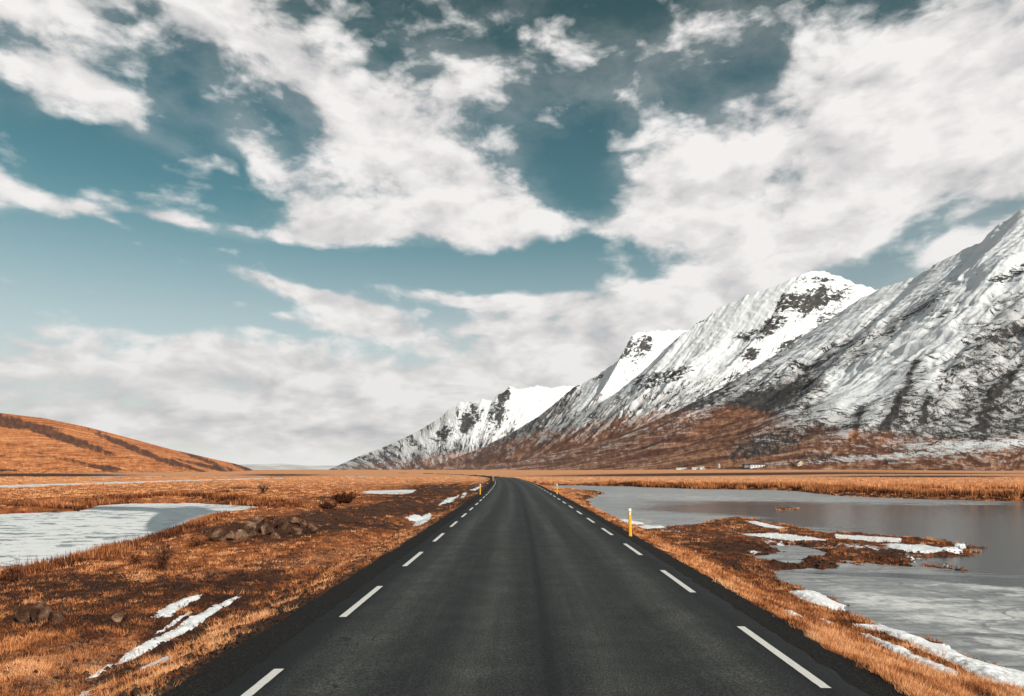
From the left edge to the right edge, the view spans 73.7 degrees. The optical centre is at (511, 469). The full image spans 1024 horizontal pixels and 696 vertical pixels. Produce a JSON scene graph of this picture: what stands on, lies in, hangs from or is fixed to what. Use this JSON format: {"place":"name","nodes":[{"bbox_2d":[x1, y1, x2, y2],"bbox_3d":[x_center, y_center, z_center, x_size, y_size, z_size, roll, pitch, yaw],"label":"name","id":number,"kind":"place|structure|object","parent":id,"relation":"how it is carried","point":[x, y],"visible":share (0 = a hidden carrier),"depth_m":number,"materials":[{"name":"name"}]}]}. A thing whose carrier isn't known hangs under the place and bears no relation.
{"place":"outdoors","nodes":[
{"label":"outdoors","id":0,"kind":"place"},
{"bbox_2d":[0,413,251,472],"bbox_3d":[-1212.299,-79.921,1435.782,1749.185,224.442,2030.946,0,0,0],"label":"hill","id":1,"kind":"structure","parent":0,"point":[28,444],"depth_m":970.60,"materials":[{"name":"orange plant"}]},
{"bbox_2d":[0,503,254,568],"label":"lake","id":2,"kind":"structure","parent":0,"point":[42,536],"depth_m":40.79,"materials":[{"name":"white ice"}]},
{"bbox_2d":[0,509,229,580],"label":"reeds","id":3,"kind":"object","parent":2,"relation":"in","point":[101,550],"visible":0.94,"depth_m":23.69,"materials":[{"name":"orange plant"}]},
{"bbox_2d":[0,490,312,509],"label":"reeds","id":4,"kind":"object","parent":2,"relation":"in","point":[246,500],"visible":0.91,"depth_m":65.18,"materials":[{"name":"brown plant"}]},
{"bbox_2d":[0,476,266,487],"bbox_3d":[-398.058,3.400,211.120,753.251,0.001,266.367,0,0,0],"label":"river","id":5,"kind":"structure","parent":0,"point":[29,485],"depth_m":179.94,"materials":[{"name":"white liquid"}]},
{"bbox_2d":[241,464,337,469],"bbox_3d":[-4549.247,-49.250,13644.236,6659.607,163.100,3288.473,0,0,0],"label":"hill","id":6,"kind":"structure","parent":0,"point":[278,467],"depth_m":13850.41,"materials":[{"name":"white snow"}]},
{"bbox_2d":[364,490,413,493],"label":"pond","id":7,"kind":"structure","parent":0,"point":[391,491],"depth_m":105.99,"materials":[{"name":"white ice"}]},
{"bbox_2d":[329,385,574,469],"bbox_3d":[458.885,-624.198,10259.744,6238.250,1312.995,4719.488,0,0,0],"label":"mountain","id":8,"kind":"structure","parent":0,"point":[459,429],"depth_m":9031.23,"materials":[{"name":"white snow"}]},
{"bbox_2d":[0,469,1023,695],"bbox_3d":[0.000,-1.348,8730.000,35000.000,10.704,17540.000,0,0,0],"label":"ground","id":9,"kind":"structure","parent":0,"point":[537,475],"depth_m":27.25,"materials":[{"name":"brown plant"}]},
{"bbox_2d":[2,564,21,581],"bbox_3d":[-13.275,2.750,18.140,0.518,0.563,0.520,0,0,0],"label":"tall weed","id":10,"kind":"object","parent":9,"relation":"on","point":[11,574],"visible":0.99,"depth_m":18.11,"materials":[{"name":"plant"}]},
{"bbox_2d":[11,554,30,579],"bbox_3d":[-13.097,2.589,18.273,0.612,0.845,0.713,0,0,0],"label":"tall weed","id":11,"kind":"object","parent":9,"relation":"on","point":[23,575],"visible":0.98,"depth_m":18.29,"materials":[{"name":"brown plant"}]},
{"bbox_2d":[14,605,31,621],"bbox_3d":[-9.277,2.778,12.948,0.268,0.400,0.260,0,0,31],"label":"boulder","id":12,"kind":"object","parent":9,"relation":"on","point":[22,613],"visible":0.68,"depth_m":12.88,"materials":[{"name":"brown stone"}]},
{"bbox_2d":[30,601,51,621],"bbox_3d":[-8.886,2.705,12.928,0.345,0.430,0.378,0,0,27],"label":"boulder","id":13,"kind":"object","parent":9,"relation":"on","point":[40,611],"visible":0.79,"depth_m":12.81,"materials":[{"name":"brown stone"}]},
{"bbox_2d":[49,611,63,623],"bbox_3d":[-8.502,2.773,12.752,0.238,0.292,0.212,0,0,33],"label":"boulder","id":14,"kind":"object","parent":9,"relation":"on","point":[55,616],"visible":0.88,"depth_m":12.68,"materials":[{"name":"brown stone"}]},
{"bbox_2d":[111,611,124,621],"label":"boulder","id":15,"kind":"object","parent":9,"relation":"on","point":[118,616],"visible":0.93,"depth_m":13.04,"materials":[{"name":"brown stone"}]},
{"bbox_2d":[125,551,142,564],"bbox_3d":[-11.639,2.712,21.029,0.491,0.544,0.854,0,0,0],"label":"shrub","id":16,"kind":"object","parent":9,"relation":"on","point":[135,560],"visible":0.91,"depth_m":21.06,"materials":[{"name":"brown plant"}]},
{"bbox_2d":[142,655,172,668],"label":"snow patch","id":17,"kind":"object","parent":9,"relation":"on","point":[155,662],"visible":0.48,"depth_m":10.36,"materials":[{"name":"white snow"}]},
{"bbox_2d":[141,534,176,570],"bbox_3d":[-10.136,2.396,19.782,1.093,1.094,1.251,0,0,0],"label":"shrub","id":18,"kind":"object","parent":9,"relation":"on","point":[163,562],"visible":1,"depth_m":19.65,"materials":[{"name":"brown plant"}]},
{"bbox_2d":[86,596,239,678],"bbox_3d":[-6.447,3.087,13.413,0.428,0.165,6.353,0,0,-3],"label":"snow patch","id":19,"kind":"object","parent":9,"relation":"on","point":[190,622],"visible":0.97,"depth_m":12.89,"materials":[{"name":"white snow"}]},
{"bbox_2d":[156,612,191,633],"bbox_3d":[-6.710,3.035,13.577,0.126,0.089,2.030,0,0,-7],"label":"snow patch","id":20,"kind":"object","parent":9,"relation":"on","point":[177,619],"visible":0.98,"depth_m":13.56,"materials":[{"name":"white snow"}]},
{"bbox_2d":[154,594,201,617],"bbox_3d":[-7.229,2.934,14.874,0.417,0.110,2.674,0,0,-7],"label":"snow patch","id":21,"kind":"object","parent":9,"relation":"on","point":[170,609],"visible":0.94,"depth_m":14.58,"materials":[{"name":"white snow"}]},
{"bbox_2d":[188,534,210,546],"bbox_3d":[-11.968,2.701,26.039,0.823,0.542,0.729,0,0,0],"label":"shrub","id":22,"kind":"object","parent":9,"relation":"on","point":[195,542],"visible":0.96,"depth_m":26.05,"materials":[{"name":"brown plant"}]},
{"bbox_2d":[211,529,226,541],"bbox_3d":[-11.468,2.628,26.656,0.552,0.594,0.568,0,0,-41],"label":"boulder","id":23,"kind":"object","parent":9,"relation":"on","point":[219,535],"visible":0.9,"depth_m":26.50,"materials":[{"name":"brown stone"}]},
{"bbox_2d":[226,531,234,539],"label":"boulder","id":24,"kind":"object","parent":9,"relation":"on","point":[230,535],"visible":0.92,"depth_m":26.81,"materials":[{"name":"brown stone"}]},
{"bbox_2d":[234,529,248,539],"bbox_3d":[-10.829,2.614,27.302,0.566,0.505,0.447,0,0,-14],"label":"boulder","id":25,"kind":"object","parent":9,"relation":"on","point":[241,534],"visible":0.94,"depth_m":27.12,"materials":[{"name":"brown stone"}]},
{"bbox_2d":[240,521,256,532],"bbox_3d":[-11.205,2.513,29.130,0.662,0.650,0.549,0,0,32],"label":"boulder","id":26,"kind":"object","parent":9,"relation":"on","point":[248,526],"visible":0.79,"depth_m":28.93,"materials":[{"name":"brown stone"}]},
{"bbox_2d":[248,530,256,537],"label":"boulder","id":27,"kind":"object","parent":9,"relation":"on","point":[252,534],"visible":0.73,"depth_m":28.09,"materials":[{"name":"brown stone"}]},
{"bbox_2d":[252,516,261,522],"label":"boulder","id":28,"kind":"object","parent":9,"relation":"on","point":[257,519],"visible":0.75,"depth_m":37.38,"materials":[{"name":"brown stone"}]},
{"bbox_2d":[259,482,270,493],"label":"shrub","id":29,"kind":"object","parent":9,"relation":"on","point":[262,489],"visible":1,"depth_m":83.88,"materials":[{"name":"brown plant"}]},
{"bbox_2d":[260,522,274,534],"bbox_3d":[-10.598,2.591,29.557,0.612,0.619,0.474,0,0,-20],"label":"boulder","id":30,"kind":"object","parent":9,"relation":"on","point":[266,528],"visible":0.89,"depth_m":29.35,"materials":[{"name":"brown stone"}]},
{"bbox_2d":[262,516,272,521],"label":"boulder","id":31,"kind":"object","parent":9,"relation":"on","point":[267,518],"visible":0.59,"depth_m":37.69,"materials":[{"name":"brown stone"}]},
{"bbox_2d":[270,532,278,537],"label":"boulder","id":32,"kind":"object","parent":9,"relation":"on","point":[274,535],"visible":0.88,"depth_m":29.03,"materials":[{"name":"brown stone"}]},
{"bbox_2d":[277,518,288,530],"bbox_3d":[-10.472,2.550,31.192,0.474,0.690,0.492,0,0,0],"label":"boulder","id":33,"kind":"object","parent":9,"relation":"on","point":[282,524],"visible":0.95,"depth_m":31.06,"materials":[{"name":"brown stone"}]},
{"bbox_2d":[289,517,298,523],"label":"boulder","id":34,"kind":"object","parent":9,"relation":"on","point":[294,520],"visible":0.95,"depth_m":32.82,"materials":[{"name":"brown stone"}]},
{"bbox_2d":[291,525,302,534],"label":"boulder","id":35,"kind":"object","parent":9,"relation":"on","point":[296,530],"visible":0.88,"depth_m":30.37,"materials":[{"name":"brown stone"}]},
{"bbox_2d":[300,519,306,526],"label":"boulder","id":36,"kind":"object","parent":9,"relation":"on","point":[303,523],"visible":0.86,"depth_m":32.70,"materials":[{"name":"brown stone"}]},
{"bbox_2d":[306,523,317,533],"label":"boulder","id":37,"kind":"object","parent":9,"relation":"on","point":[311,529],"visible":0.9,"depth_m":30.94,"materials":[{"name":"brown stone"}]},
{"bbox_2d":[316,501,338,508],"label":"shrub","id":38,"kind":"object","parent":9,"relation":"on","point":[326,505],"visible":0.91,"depth_m":49.67,"materials":[{"name":"brown plant"}]},
{"bbox_2d":[331,490,359,503],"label":"shrub","id":39,"kind":"object","parent":9,"relation":"on","point":[344,498],"visible":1,"depth_m":58.11,"materials":[{"name":"brown plant"}]},
{"bbox_2d":[405,513,431,526],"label":"snow patch","id":40,"kind":"object","parent":9,"relation":"on","point":[419,519],"visible":0.94,"depth_m":41.38,"materials":[{"name":"white snow"}]},
{"bbox_2d":[438,495,458,504],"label":"snow patch","id":41,"kind":"object","parent":9,"relation":"on","point":[448,500],"visible":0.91,"depth_m":64.17,"materials":[{"name":"white snow"}]},
{"bbox_2d":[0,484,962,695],"bbox_3d":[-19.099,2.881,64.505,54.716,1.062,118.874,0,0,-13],"label":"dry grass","id":42,"kind":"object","parent":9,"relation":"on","point":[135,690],"visible":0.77,"depth_m":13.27,"materials":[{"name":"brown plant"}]},
{"bbox_2d":[0,476,1023,503],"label":"grass","id":43,"kind":"structure","parent":9,"relation":"on","point":[301,486],"depth_m":121.35,"materials":[{"name":"orange plant"}]},
{"bbox_2d":[163,497,915,695],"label":"gravel","id":44,"kind":"structure","parent":9,"relation":"on","point":[307,610],"depth_m":9.42,"materials":[{"name":"black gravel"}]},
{"bbox_2d":[628,508,631,535],"bbox_3d":[4.267,1.979,24.675,0.126,1.154,0.077,-1,-1,-2],"label":"guide post","id":45,"kind":"object","parent":9,"relation":"on","point":[629,521],"visible":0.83,"depth_m":24.65,"materials":[{"name":"yellow plastic"}]},
{"bbox_2d":[621,519,645,524],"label":"snow patch","id":46,"kind":"object","parent":9,"relation":"on","point":[633,522],"visible":0.55,"depth_m":42.76,"materials":[{"name":"white snow"}]},
{"bbox_2d":[638,525,665,528],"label":"snow patch","id":47,"kind":"object","parent":9,"relation":"on","point":[649,526],"visible":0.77,"depth_m":37.99,"materials":[{"name":"white snow"}]},
{"bbox_2d":[748,463,764,468],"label":"farmhouse","id":48,"kind":"object","parent":9,"relation":"on","point":[753,465],"visible":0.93,"depth_m":1132.30,"materials":[{"name":"grey"}]},
{"bbox_2d":[749,521,782,528],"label":"snow patch","id":49,"kind":"object","parent":9,"relation":"on","point":[764,524],"visible":0.91,"depth_m":39.53,"materials":[{"name":"white snow"}]},
{"bbox_2d":[532,479,1023,499],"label":"reeds","id":50,"kind":"object","parent":9,"relation":"on","point":[817,487],"visible":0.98,"depth_m":98.47,"materials":[{"name":"orange plant"}]},
{"bbox_2d":[744,533,825,540],"bbox_3d":[12.778,3.223,32.840,2.644,0.171,4.292,0,0,-23],"label":"snow patch","id":51,"kind":"object","parent":9,"relation":"on","point":[789,537],"visible":0.99,"depth_m":32.52,"materials":[{"name":"white snow"}]},
{"bbox_2d":[795,461,802,465],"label":"farmhouse","id":52,"kind":"object","parent":9,"relation":"on","point":[798,463],"visible":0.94,"depth_m":1077.19,"materials":[{"name":"grey"}]},
{"bbox_2d":[788,590,845,610],"bbox_3d":[7.809,3.289,17.711,1.170,0.271,3.092,0,0,5],"label":"snow patch","id":53,"kind":"object","parent":9,"relation":"on","point":[818,598],"visible":0.94,"depth_m":17.07,"materials":[{"name":"white snow"}]},
{"bbox_2d":[834,534,901,542],"bbox_3d":[16.708,3.225,32.085,2.873,0.158,3.218,0,0,25],"label":"snow patch","id":54,"kind":"object","parent":9,"relation":"on","point":[864,538],"visible":1,"depth_m":31.73,"materials":[{"name":"white snow"}]},
{"bbox_2d":[885,461,898,463],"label":"barn","id":55,"kind":"structure","parent":9,"relation":"on","point":[889,462],"depth_m":1022.37,"materials":[{"name":"grey"}]},
{"bbox_2d":[775,480,1023,488],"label":"reeds","id":56,"kind":"object","parent":9,"relation":"on","point":[916,484],"visible":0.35,"depth_m":107.50,"materials":[{"name":"orange plant"}]},
{"bbox_2d":[861,633,957,675],"bbox_3d":[6.854,3.206,11.987,0.456,0.140,3.379,0,0,0],"label":"snow patch","id":57,"kind":"object","parent":9,"relation":"on","point":[904,650],"visible":0.73,"depth_m":11.69,"materials":[{"name":"white snow"}]},
{"bbox_2d":[885,543,965,554],"bbox_3d":[18.242,3.564,30.212,3.123,0.897,8.748,0,0,37],"label":"snow patch","id":58,"kind":"object","parent":9,"relation":"on","point":[920,548],"visible":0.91,"depth_m":27.85,"materials":[{"name":"white snow"}]},
{"bbox_2d":[854,624,1023,688],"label":"snow patch","id":59,"kind":"object","parent":9,"relation":"on","point":[998,673],"visible":0.91,"depth_m":11.36,"materials":[{"name":"white snow"}]},
{"bbox_2d":[0,0,1023,465],"label":"sky","id":60,"kind":"structure","parent":0,"point":[240,232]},
{"bbox_2d":[210,477,870,695],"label":"road","id":61,"kind":"structure","parent":0,"point":[506,586],"depth_m":9.84,"materials":[{"name":"black asphalt"}]},
{"bbox_2d":[410,330,686,469],"bbox_3d":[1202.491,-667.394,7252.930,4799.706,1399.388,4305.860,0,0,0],"label":"mountain","id":62,"kind":"structure","parent":0,"point":[641,352],"depth_m":6169.65,"materials":[{"name":"white snow"}]},
{"bbox_2d":[427,271,878,469],"bbox_3d":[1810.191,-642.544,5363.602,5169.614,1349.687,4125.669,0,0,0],"label":"mountain","id":63,"kind":"structure","parent":0,"point":[719,348],"depth_m":4387.49,"materials":[{"name":"white snow"}]},
{"bbox_2d":[445,208,1023,470],"bbox_3d":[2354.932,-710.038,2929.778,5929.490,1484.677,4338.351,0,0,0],"label":"mountain","id":64,"kind":"structure","parent":0,"point":[924,370],"depth_m":1654.22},
{"bbox_2d":[551,485,1023,671],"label":"lake","id":65,"kind":"structure","parent":0,"point":[974,609],"depth_m":27.02,"materials":[{"name":"grey liquid"}]}
]}

